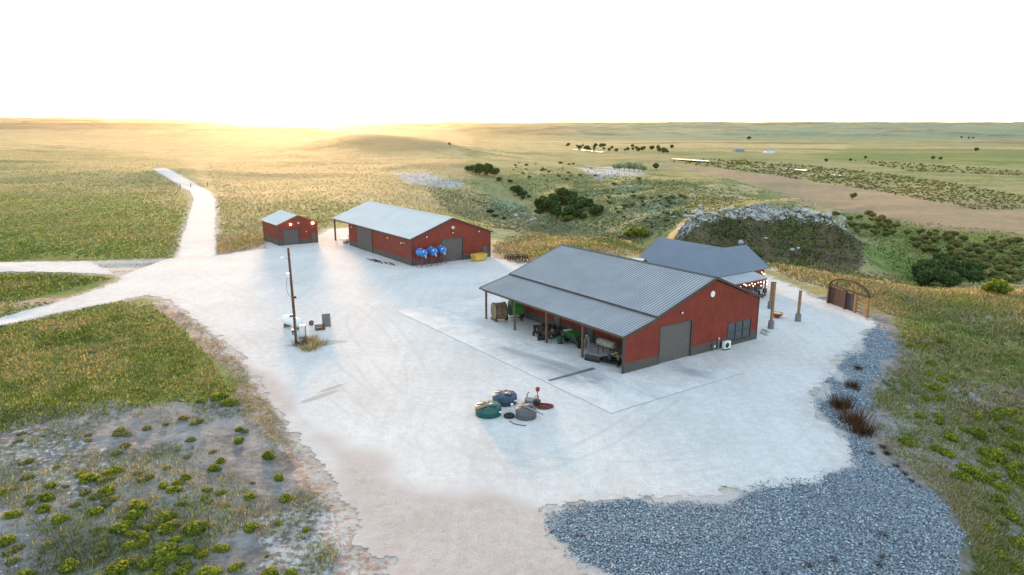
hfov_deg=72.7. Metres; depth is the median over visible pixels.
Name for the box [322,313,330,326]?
upright panel
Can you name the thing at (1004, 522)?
grey bush
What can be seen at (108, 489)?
rabbitbrush
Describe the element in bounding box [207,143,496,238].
hill grass
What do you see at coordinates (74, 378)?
meadow grass
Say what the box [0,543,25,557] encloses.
grey bush
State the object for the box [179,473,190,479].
rabbitbrush
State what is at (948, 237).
olive bush
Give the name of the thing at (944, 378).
rabbitbrush
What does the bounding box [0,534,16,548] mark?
rabbitbrush
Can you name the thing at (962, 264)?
bushy tree
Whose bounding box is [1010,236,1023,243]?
olive bush
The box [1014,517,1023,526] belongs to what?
grey bush
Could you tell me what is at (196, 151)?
ground
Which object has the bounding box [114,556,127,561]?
grey bush
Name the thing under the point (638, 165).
grey tree
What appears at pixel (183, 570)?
rabbitbrush
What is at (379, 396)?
gravel yard
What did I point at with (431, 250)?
fuel tank
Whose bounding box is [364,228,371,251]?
sliding door
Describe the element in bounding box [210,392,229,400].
rabbitbrush
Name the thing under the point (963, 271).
bushy tree
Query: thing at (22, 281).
verge grass
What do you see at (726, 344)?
heat pump
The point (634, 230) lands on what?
bright bush
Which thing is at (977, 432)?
rabbitbrush
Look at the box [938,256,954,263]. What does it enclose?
bushy tree
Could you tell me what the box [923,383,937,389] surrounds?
rabbitbrush
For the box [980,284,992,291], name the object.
olive bush
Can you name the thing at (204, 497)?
grey bush
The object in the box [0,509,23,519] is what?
rabbitbrush
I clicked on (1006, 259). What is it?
olive bush
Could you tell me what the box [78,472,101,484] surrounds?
rabbitbrush
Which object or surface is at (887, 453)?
dead weed
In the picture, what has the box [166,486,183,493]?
rabbitbrush
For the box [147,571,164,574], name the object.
rabbitbrush
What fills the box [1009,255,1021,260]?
olive bush
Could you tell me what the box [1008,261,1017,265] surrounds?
olive bush
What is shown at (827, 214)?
boulder
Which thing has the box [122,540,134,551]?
rabbitbrush
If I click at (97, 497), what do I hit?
grey bush
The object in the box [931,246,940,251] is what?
olive bush
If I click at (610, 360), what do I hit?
brush mower
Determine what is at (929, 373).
rabbitbrush
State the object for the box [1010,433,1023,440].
rabbitbrush
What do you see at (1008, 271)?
olive bush
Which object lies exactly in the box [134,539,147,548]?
rabbitbrush
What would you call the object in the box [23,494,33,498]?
grey bush
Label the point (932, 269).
bushy tree
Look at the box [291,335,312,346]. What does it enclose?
weed clump
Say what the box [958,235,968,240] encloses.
olive bush
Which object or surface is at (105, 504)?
grey bush
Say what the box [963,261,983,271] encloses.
bushy tree
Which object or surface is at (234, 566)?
rabbitbrush
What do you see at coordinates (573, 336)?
seed drill
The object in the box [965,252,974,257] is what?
olive bush
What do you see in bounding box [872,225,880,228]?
olive bush
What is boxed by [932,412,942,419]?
rabbitbrush
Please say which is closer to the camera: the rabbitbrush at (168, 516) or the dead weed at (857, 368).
the rabbitbrush at (168, 516)
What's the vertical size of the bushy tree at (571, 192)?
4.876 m
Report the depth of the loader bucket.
72.04 m
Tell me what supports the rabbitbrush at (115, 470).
on the ground at (196, 151)
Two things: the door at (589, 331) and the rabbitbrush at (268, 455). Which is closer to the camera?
the rabbitbrush at (268, 455)
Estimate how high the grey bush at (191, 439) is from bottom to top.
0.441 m
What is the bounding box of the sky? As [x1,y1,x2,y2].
[0,0,1023,122]
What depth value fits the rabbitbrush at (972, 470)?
51.04 m
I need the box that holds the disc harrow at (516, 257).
[504,251,527,259]
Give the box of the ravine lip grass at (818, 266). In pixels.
[762,258,940,287]
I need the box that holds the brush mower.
[600,352,621,366]
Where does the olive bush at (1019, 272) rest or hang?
on the ground at (196, 151)
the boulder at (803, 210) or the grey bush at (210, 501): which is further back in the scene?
the boulder at (803, 210)
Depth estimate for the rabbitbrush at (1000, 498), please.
47.61 m
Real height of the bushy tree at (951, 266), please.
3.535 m
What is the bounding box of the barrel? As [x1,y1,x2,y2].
[557,335,562,343]
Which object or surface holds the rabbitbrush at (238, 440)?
on the ground at (196, 151)
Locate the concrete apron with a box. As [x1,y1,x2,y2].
[398,296,741,412]
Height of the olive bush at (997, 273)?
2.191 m
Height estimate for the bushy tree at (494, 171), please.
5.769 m
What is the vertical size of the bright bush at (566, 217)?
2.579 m
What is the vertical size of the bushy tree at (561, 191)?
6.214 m
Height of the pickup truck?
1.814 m
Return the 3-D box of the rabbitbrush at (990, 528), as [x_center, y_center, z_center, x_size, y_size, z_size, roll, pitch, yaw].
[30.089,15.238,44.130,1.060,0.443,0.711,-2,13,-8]
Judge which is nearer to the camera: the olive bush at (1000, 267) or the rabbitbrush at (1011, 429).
the rabbitbrush at (1011, 429)
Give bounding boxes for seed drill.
[563,329,580,348]
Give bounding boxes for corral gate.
[826,278,870,317]
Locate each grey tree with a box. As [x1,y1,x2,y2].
[616,162,623,170]
[630,161,636,168]
[635,163,642,168]
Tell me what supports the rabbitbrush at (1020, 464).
on the ground at (196, 151)
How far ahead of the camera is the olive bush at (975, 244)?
220.02 m
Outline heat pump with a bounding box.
[722,340,730,349]
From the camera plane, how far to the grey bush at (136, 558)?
38.08 m
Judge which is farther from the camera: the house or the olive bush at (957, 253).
the olive bush at (957, 253)
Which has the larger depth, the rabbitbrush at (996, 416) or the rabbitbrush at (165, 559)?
the rabbitbrush at (996, 416)
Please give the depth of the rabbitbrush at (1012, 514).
45.87 m
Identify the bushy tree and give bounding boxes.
[473,163,482,174]
[482,163,492,175]
[489,167,499,176]
[511,185,522,195]
[534,198,540,205]
[540,197,550,210]
[547,200,558,207]
[548,193,560,201]
[552,208,561,215]
[555,188,567,195]
[561,196,569,204]
[563,207,577,219]
[567,191,577,194]
[569,197,578,204]
[574,199,589,210]
[579,213,586,218]
[588,207,596,214]
[591,204,603,215]
[911,263,926,276]
[912,259,932,268]
[915,270,934,286]
[924,268,936,284]
[930,258,942,266]
[932,252,951,258]
[933,264,951,270]
[936,269,953,286]
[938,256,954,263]
[940,259,949,264]
[944,273,962,286]
[946,264,957,269]
[952,267,967,276]
[957,258,979,267]
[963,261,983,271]
[964,269,984,283]
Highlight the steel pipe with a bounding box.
[522,405,542,414]
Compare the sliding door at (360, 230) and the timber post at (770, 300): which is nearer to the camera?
the timber post at (770, 300)
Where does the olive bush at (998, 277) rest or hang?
on the ground at (196, 151)
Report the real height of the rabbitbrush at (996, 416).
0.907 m
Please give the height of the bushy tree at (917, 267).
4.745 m
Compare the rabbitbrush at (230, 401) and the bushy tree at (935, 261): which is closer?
the rabbitbrush at (230, 401)
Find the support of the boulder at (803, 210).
on the ground at (196, 151)
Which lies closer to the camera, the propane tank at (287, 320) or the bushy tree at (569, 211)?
the propane tank at (287, 320)
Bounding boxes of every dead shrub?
[821,385,858,410]
[826,399,875,426]
[842,377,861,387]
[842,412,882,437]
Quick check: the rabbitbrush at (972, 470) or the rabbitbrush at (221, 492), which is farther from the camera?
the rabbitbrush at (972, 470)
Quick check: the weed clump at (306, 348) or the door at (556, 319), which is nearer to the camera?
the weed clump at (306, 348)
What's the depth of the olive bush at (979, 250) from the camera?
212.04 m
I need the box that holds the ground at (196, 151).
[0,117,1023,574]
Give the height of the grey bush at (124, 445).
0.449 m
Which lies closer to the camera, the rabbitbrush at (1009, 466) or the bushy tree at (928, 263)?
the rabbitbrush at (1009, 466)
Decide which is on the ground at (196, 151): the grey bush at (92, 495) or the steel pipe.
the grey bush at (92, 495)
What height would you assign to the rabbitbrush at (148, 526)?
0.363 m
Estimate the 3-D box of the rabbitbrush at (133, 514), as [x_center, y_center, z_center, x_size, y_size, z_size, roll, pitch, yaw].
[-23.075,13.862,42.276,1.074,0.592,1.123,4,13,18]
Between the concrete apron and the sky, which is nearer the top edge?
the sky
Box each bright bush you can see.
[563,215,573,219]
[628,226,644,237]
[640,229,649,235]
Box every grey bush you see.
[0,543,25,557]
[5,556,20,565]
[17,458,34,465]
[19,473,34,480]
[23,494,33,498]
[41,540,56,547]
[68,501,81,507]
[78,488,91,496]
[83,438,92,442]
[89,492,97,500]
[91,547,102,555]
[93,493,104,500]
[94,526,102,531]
[95,476,114,484]
[98,540,108,547]
[99,552,110,558]
[100,500,111,507]
[103,495,119,501]
[109,449,121,456]
[112,432,121,436]
[113,426,125,432]
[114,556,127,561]
[119,442,131,448]
[121,430,131,436]
[128,554,142,565]
[131,470,143,475]
[136,474,154,482]
[137,523,147,528]
[142,425,151,430]
[150,516,162,526]
[169,519,181,527]
[173,500,188,506]
[177,415,189,419]
[179,557,192,565]
[185,436,195,442]
[190,418,203,425]
[201,495,208,501]
[203,499,213,504]
[221,503,229,508]
[958,389,969,395]
[969,500,986,510]
[985,506,997,513]
[987,426,997,432]
[987,540,999,548]
[988,536,1001,544]
[993,515,1009,525]
[1000,541,1010,549]
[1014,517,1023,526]
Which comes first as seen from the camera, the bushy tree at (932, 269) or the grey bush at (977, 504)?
the grey bush at (977, 504)
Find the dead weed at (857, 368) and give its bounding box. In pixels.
[854,364,864,369]
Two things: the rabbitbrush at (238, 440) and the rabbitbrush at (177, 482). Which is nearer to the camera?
the rabbitbrush at (177, 482)
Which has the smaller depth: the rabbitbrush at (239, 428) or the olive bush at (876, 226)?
the rabbitbrush at (239, 428)
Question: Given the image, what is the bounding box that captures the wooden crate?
[315,324,324,330]
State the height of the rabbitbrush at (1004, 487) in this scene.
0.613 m
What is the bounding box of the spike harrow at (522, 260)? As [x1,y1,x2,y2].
[517,259,533,262]
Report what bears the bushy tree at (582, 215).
on the ground at (196, 151)
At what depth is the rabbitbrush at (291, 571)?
37.39 m
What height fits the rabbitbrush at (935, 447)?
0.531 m
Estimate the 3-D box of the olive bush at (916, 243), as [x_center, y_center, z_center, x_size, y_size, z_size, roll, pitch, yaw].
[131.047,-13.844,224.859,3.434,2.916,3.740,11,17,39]
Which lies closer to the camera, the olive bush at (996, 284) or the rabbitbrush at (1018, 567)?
the rabbitbrush at (1018, 567)
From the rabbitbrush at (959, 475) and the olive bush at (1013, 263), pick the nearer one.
the rabbitbrush at (959, 475)
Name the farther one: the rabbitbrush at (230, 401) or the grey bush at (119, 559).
the rabbitbrush at (230, 401)
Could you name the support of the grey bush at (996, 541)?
on the ground at (196, 151)
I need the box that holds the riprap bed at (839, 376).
[542,297,975,574]
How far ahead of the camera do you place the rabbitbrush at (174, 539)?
39.82 m
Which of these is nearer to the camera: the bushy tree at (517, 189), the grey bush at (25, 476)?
the grey bush at (25, 476)
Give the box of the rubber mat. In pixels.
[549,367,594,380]
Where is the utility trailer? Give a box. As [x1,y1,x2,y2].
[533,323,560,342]
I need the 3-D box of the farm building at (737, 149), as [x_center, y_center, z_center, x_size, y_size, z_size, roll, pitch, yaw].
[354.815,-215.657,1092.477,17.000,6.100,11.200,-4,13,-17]
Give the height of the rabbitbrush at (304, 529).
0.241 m
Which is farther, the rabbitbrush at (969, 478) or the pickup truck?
the pickup truck
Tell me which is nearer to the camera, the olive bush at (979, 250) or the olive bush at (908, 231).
the olive bush at (979, 250)
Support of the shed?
on the ground at (196, 151)
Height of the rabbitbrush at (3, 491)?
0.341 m
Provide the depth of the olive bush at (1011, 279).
163.18 m
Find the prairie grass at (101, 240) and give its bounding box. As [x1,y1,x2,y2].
[0,148,189,261]
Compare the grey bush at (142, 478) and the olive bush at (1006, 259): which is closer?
the grey bush at (142, 478)
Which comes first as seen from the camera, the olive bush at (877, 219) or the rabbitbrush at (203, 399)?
the rabbitbrush at (203, 399)
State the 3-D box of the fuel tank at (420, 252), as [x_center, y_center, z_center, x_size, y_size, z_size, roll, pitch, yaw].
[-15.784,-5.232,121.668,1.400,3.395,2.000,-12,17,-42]
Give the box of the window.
[727,318,751,341]
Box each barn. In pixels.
[331,201,492,265]
[479,244,763,373]
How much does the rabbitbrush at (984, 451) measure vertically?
0.815 m
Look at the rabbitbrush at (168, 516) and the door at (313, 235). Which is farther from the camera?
the door at (313, 235)
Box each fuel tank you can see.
[416,248,426,267]
[426,246,437,265]
[436,245,446,264]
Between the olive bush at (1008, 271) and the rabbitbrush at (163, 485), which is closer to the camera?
the rabbitbrush at (163, 485)
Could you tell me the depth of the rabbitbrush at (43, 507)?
42.67 m
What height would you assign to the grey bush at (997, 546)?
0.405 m
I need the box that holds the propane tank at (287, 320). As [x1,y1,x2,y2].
[281,314,302,329]
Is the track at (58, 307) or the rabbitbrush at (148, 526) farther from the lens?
the track at (58, 307)
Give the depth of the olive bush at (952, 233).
242.17 m
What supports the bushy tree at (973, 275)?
on the ground at (196, 151)
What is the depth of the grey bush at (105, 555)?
38.62 m
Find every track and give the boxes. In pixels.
[0,261,112,273]
[0,293,95,324]
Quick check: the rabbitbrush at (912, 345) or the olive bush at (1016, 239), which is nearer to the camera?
the rabbitbrush at (912, 345)
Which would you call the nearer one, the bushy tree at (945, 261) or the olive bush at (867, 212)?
the bushy tree at (945, 261)
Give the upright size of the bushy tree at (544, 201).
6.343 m
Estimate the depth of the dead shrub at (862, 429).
55.18 m
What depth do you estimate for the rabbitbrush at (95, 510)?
42.75 m
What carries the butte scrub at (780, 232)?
on the ground at (196, 151)
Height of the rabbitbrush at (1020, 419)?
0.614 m
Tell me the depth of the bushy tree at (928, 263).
181.41 m
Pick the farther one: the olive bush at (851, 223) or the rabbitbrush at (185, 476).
the olive bush at (851, 223)
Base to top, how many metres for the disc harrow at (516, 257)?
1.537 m
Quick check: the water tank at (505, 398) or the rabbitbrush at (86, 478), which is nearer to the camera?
the rabbitbrush at (86, 478)
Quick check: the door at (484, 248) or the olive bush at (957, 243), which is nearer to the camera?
the door at (484, 248)
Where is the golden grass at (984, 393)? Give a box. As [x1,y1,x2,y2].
[902,309,1023,458]
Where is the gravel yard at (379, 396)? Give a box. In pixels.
[71,228,876,574]
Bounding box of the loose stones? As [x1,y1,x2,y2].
[0,395,385,574]
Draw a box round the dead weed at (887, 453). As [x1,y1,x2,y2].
[882,447,893,455]
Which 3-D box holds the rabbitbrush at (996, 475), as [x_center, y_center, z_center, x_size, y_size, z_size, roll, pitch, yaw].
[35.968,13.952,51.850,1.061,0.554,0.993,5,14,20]
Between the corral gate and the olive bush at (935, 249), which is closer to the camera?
the corral gate
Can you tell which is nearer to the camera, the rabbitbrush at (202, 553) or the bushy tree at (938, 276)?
the rabbitbrush at (202, 553)
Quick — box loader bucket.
[584,354,601,362]
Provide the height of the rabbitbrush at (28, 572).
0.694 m
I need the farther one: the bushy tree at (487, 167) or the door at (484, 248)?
the bushy tree at (487, 167)
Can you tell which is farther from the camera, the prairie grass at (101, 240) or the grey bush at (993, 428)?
the prairie grass at (101, 240)
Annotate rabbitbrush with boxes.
[0,488,7,494]
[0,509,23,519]
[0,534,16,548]
[16,568,37,574]
[25,498,35,506]
[34,503,51,513]
[37,492,56,502]
[44,481,57,489]
[50,513,68,525]
[57,558,80,572]
[74,471,86,477]
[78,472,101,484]
[85,506,104,516]
[97,484,115,496]
[101,466,123,476]
[104,560,129,574]
[108,520,134,533]
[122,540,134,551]
[123,509,143,520]
[124,529,136,537]
[127,499,149,509]
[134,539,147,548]
[136,530,151,540]
[136,559,154,571]
[142,524,155,530]
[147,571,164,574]
[149,541,179,563]
[152,561,166,570]
[154,510,177,525]
[156,521,175,533]
[158,481,168,489]
[158,553,176,564]
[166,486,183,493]
[166,548,180,559]
[169,536,182,542]
[172,479,182,485]
[173,564,192,574]
[177,544,196,554]
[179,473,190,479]
[183,519,210,537]
[193,550,208,558]
[195,397,207,402]
[195,566,223,574]
[202,486,211,491]
[206,463,221,471]
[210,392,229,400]
[211,543,230,552]
[215,457,225,463]
[216,489,227,495]
[219,397,238,406]
[227,561,243,571]
[233,436,244,444]
[235,426,243,431]
[243,493,257,500]
[243,522,260,533]
[261,565,278,574]
[262,450,274,460]
[273,473,283,481]
[274,520,282,525]
[278,493,292,502]
[284,567,297,574]
[302,526,310,532]
[898,436,915,447]
[905,343,917,348]
[914,412,926,418]
[918,344,928,348]
[919,394,931,401]
[923,370,933,376]
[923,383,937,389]
[926,360,936,365]
[929,444,941,452]
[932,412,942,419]
[934,418,944,425]
[935,338,945,343]
[935,384,945,390]
[935,394,945,401]
[936,375,948,382]
[939,448,954,458]
[944,433,959,441]
[946,373,958,379]
[950,470,967,480]
[955,462,983,475]
[957,472,973,483]
[958,426,966,431]
[968,426,988,440]
[971,411,983,420]
[972,472,991,482]
[974,446,998,461]
[976,458,997,467]
[979,471,995,483]
[981,524,994,532]
[986,410,1003,421]
[989,448,1008,462]
[989,471,1002,478]
[990,482,1010,493]
[990,493,1007,503]
[992,548,1005,558]
[996,406,1013,416]
[1000,442,1011,451]
[1000,508,1020,520]
[1002,425,1016,434]
[1002,461,1018,470]
[1007,468,1023,481]
[1007,536,1023,549]
[1008,442,1023,453]
[1009,562,1023,572]
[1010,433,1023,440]
[1012,408,1022,413]
[1013,415,1023,424]
[1013,478,1023,487]
[1014,461,1023,469]
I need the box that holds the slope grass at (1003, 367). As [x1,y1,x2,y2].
[867,303,1023,574]
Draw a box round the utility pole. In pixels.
[280,248,297,342]
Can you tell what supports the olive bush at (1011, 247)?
on the ground at (196, 151)
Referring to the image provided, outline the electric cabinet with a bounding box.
[299,324,305,338]
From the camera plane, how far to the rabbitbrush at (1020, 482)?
51.27 m
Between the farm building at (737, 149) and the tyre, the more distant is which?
the farm building at (737, 149)
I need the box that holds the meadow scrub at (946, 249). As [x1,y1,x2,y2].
[842,213,1023,284]
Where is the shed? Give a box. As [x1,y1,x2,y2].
[260,210,318,245]
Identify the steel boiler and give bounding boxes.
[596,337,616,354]
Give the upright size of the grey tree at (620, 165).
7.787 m
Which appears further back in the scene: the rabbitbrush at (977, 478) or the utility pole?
the utility pole
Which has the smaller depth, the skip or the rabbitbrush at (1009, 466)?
the rabbitbrush at (1009, 466)
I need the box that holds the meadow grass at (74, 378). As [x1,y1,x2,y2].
[0,299,234,434]
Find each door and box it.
[282,229,299,245]
[311,232,316,242]
[357,226,364,249]
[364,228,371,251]
[441,237,463,261]
[482,245,487,256]
[554,316,559,330]
[586,327,593,342]
[658,319,692,363]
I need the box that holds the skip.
[470,252,486,260]
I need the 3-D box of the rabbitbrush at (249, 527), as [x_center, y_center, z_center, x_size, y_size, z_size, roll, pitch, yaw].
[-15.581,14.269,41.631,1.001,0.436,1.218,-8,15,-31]
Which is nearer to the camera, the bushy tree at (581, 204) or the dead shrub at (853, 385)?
the dead shrub at (853, 385)
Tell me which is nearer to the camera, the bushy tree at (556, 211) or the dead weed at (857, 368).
the dead weed at (857, 368)
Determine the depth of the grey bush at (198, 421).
56.05 m
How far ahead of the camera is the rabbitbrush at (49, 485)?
45.74 m
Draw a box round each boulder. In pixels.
[724,207,733,210]
[800,208,809,212]
[824,212,830,217]
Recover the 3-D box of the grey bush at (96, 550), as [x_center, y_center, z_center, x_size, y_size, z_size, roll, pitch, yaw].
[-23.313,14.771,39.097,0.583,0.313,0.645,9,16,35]
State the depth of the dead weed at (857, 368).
70.18 m
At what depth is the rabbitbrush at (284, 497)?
44.97 m
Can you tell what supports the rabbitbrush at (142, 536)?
on the ground at (196, 151)
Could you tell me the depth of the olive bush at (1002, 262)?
189.47 m
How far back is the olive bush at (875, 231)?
249.20 m
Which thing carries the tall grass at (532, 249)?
on the ground at (196, 151)
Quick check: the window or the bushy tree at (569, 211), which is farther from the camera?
the bushy tree at (569, 211)
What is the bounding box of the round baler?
[491,300,524,320]
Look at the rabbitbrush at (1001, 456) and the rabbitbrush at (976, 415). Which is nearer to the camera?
the rabbitbrush at (1001, 456)
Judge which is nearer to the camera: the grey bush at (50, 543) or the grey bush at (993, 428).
the grey bush at (50, 543)
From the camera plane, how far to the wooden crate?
83.40 m
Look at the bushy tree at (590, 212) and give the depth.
257.40 m
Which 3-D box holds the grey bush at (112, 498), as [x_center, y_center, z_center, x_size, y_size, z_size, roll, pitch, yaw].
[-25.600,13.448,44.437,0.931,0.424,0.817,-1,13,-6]
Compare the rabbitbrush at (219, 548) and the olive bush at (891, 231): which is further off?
the olive bush at (891, 231)
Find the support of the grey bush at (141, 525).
on the ground at (196, 151)
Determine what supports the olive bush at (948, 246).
on the ground at (196, 151)
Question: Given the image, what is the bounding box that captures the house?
[639,237,770,296]
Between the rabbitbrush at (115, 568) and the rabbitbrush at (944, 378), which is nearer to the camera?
the rabbitbrush at (115, 568)
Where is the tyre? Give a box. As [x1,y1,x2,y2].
[504,412,514,418]
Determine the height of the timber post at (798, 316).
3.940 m
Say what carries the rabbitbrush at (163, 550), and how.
on the ground at (196, 151)
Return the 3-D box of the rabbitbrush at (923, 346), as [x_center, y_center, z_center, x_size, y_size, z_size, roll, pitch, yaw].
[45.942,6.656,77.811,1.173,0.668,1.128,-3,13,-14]
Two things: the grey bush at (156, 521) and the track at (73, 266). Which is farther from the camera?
the track at (73, 266)
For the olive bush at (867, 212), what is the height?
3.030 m
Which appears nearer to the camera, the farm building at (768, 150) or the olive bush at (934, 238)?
the olive bush at (934, 238)
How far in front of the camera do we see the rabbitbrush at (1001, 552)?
42.55 m
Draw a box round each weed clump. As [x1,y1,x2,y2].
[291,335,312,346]
[294,340,323,351]
[297,332,321,341]
[303,334,328,345]
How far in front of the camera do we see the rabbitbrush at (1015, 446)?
57.64 m
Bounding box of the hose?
[535,403,553,409]
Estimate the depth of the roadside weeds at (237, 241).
147.05 m
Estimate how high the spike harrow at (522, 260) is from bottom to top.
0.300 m
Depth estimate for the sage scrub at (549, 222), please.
266.35 m
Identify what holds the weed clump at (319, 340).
on the gravel yard at (379, 396)
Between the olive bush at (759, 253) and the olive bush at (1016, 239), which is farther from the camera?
the olive bush at (1016, 239)
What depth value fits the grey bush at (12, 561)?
37.85 m
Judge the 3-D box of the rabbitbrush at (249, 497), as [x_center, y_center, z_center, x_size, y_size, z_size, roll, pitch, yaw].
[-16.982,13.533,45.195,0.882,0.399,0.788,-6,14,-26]
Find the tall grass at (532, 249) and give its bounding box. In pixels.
[492,223,644,260]
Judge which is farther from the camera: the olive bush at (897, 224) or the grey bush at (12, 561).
the olive bush at (897, 224)
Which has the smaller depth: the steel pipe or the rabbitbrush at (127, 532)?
the rabbitbrush at (127, 532)
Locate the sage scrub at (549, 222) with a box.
[421,185,636,241]
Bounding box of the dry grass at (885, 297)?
[767,263,1023,315]
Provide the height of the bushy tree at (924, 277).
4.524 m
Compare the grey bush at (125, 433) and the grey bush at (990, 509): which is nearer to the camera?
the grey bush at (990, 509)
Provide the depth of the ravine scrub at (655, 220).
259.24 m
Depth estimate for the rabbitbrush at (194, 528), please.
40.77 m
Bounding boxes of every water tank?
[475,400,501,418]
[492,389,516,406]
[515,403,536,420]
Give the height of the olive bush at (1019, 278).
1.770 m
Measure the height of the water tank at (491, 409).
1.054 m
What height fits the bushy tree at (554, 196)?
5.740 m
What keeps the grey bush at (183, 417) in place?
on the ground at (196, 151)
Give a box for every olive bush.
[756,251,764,256]
[847,221,855,227]
[863,210,872,215]
[870,229,879,234]
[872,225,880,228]
[873,217,881,221]
[883,219,892,223]
[888,229,897,233]
[892,222,900,227]
[904,229,911,234]
[908,236,920,240]
[911,240,922,247]
[915,229,925,233]
[919,244,930,252]
[921,234,929,239]
[926,230,937,236]
[930,235,941,242]
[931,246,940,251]
[943,230,959,235]
[943,234,954,239]
[945,243,953,250]
[951,241,963,246]
[953,252,962,255]
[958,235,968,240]
[963,246,973,252]
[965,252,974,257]
[970,242,983,247]
[973,247,986,254]
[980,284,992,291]
[981,262,991,269]
[982,254,994,259]
[985,278,1009,293]
[987,241,997,246]
[990,271,1003,275]
[991,275,1004,279]
[993,260,1006,265]
[994,264,1007,270]
[998,285,1014,292]
[1000,257,1013,262]
[1004,264,1013,268]
[1004,269,1013,273]
[1007,278,1015,281]
[1008,245,1020,251]
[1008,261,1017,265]
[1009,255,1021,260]
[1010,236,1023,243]
[1011,249,1023,255]
[1014,270,1023,276]
[1014,275,1023,281]
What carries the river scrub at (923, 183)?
on the ground at (196, 151)
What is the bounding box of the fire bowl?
[773,311,782,317]
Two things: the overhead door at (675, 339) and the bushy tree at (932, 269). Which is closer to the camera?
the overhead door at (675, 339)
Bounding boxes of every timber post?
[767,282,772,308]
[768,282,776,328]
[795,290,801,321]
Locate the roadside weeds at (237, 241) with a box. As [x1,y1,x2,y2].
[215,231,265,253]
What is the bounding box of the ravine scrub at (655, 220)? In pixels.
[488,165,751,236]
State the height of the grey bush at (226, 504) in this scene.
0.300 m
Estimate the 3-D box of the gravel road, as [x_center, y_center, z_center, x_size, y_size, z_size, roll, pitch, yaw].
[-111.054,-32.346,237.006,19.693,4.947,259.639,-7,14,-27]
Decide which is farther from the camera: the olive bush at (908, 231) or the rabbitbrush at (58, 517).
the olive bush at (908, 231)
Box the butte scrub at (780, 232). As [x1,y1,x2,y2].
[648,176,872,265]
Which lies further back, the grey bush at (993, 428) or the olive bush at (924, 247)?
the olive bush at (924, 247)
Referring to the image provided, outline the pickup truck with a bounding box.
[340,234,348,243]
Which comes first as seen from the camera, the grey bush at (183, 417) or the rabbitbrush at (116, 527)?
the rabbitbrush at (116, 527)
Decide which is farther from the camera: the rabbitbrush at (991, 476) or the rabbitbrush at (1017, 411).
the rabbitbrush at (1017, 411)
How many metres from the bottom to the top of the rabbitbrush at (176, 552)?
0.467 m
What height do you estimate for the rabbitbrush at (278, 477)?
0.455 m
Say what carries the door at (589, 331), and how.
in the barn at (642, 314)
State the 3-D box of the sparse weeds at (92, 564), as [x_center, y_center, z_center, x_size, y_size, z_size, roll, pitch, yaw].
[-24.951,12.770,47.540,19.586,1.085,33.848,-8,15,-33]
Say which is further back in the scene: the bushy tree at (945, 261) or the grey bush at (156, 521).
the bushy tree at (945, 261)
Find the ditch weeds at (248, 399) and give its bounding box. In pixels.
[149,296,300,481]
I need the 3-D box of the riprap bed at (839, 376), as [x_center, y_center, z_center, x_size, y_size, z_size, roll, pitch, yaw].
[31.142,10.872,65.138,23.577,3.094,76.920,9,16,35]
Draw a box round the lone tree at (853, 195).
[849,192,857,199]
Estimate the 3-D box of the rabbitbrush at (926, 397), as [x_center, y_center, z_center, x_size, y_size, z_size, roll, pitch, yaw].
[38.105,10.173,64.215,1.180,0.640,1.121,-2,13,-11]
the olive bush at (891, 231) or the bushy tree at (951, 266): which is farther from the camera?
the olive bush at (891, 231)
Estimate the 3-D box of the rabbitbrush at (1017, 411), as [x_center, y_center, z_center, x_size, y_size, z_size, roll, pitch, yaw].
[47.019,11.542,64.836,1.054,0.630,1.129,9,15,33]
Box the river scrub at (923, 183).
[673,158,1023,208]
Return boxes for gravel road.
[153,168,216,257]
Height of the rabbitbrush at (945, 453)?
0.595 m
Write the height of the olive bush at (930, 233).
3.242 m
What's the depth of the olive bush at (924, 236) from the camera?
238.31 m
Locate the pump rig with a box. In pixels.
[522,391,542,408]
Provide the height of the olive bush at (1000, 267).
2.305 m
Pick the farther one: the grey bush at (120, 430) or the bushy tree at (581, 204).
the bushy tree at (581, 204)
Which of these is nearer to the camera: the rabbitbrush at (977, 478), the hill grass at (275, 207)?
the rabbitbrush at (977, 478)
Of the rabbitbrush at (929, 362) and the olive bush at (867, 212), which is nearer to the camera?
the rabbitbrush at (929, 362)
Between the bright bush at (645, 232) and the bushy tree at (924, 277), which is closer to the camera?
the bushy tree at (924, 277)
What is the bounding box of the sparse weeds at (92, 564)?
[0,388,359,574]
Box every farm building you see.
[732,148,743,151]
[763,149,774,152]
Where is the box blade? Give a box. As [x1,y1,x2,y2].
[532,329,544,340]
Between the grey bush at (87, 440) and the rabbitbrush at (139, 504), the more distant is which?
the grey bush at (87, 440)
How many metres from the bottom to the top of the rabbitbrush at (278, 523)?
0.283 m
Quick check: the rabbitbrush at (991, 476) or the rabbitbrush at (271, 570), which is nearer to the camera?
the rabbitbrush at (271, 570)
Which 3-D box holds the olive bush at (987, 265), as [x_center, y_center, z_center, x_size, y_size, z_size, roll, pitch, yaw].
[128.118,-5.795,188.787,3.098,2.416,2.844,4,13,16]
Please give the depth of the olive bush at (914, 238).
233.69 m
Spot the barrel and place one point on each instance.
(559, 339)
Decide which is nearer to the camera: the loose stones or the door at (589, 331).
the loose stones
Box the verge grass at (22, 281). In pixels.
[0,271,111,304]
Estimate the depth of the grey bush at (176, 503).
43.78 m
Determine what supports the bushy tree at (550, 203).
on the ground at (196, 151)
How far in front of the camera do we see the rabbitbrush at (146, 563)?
37.72 m

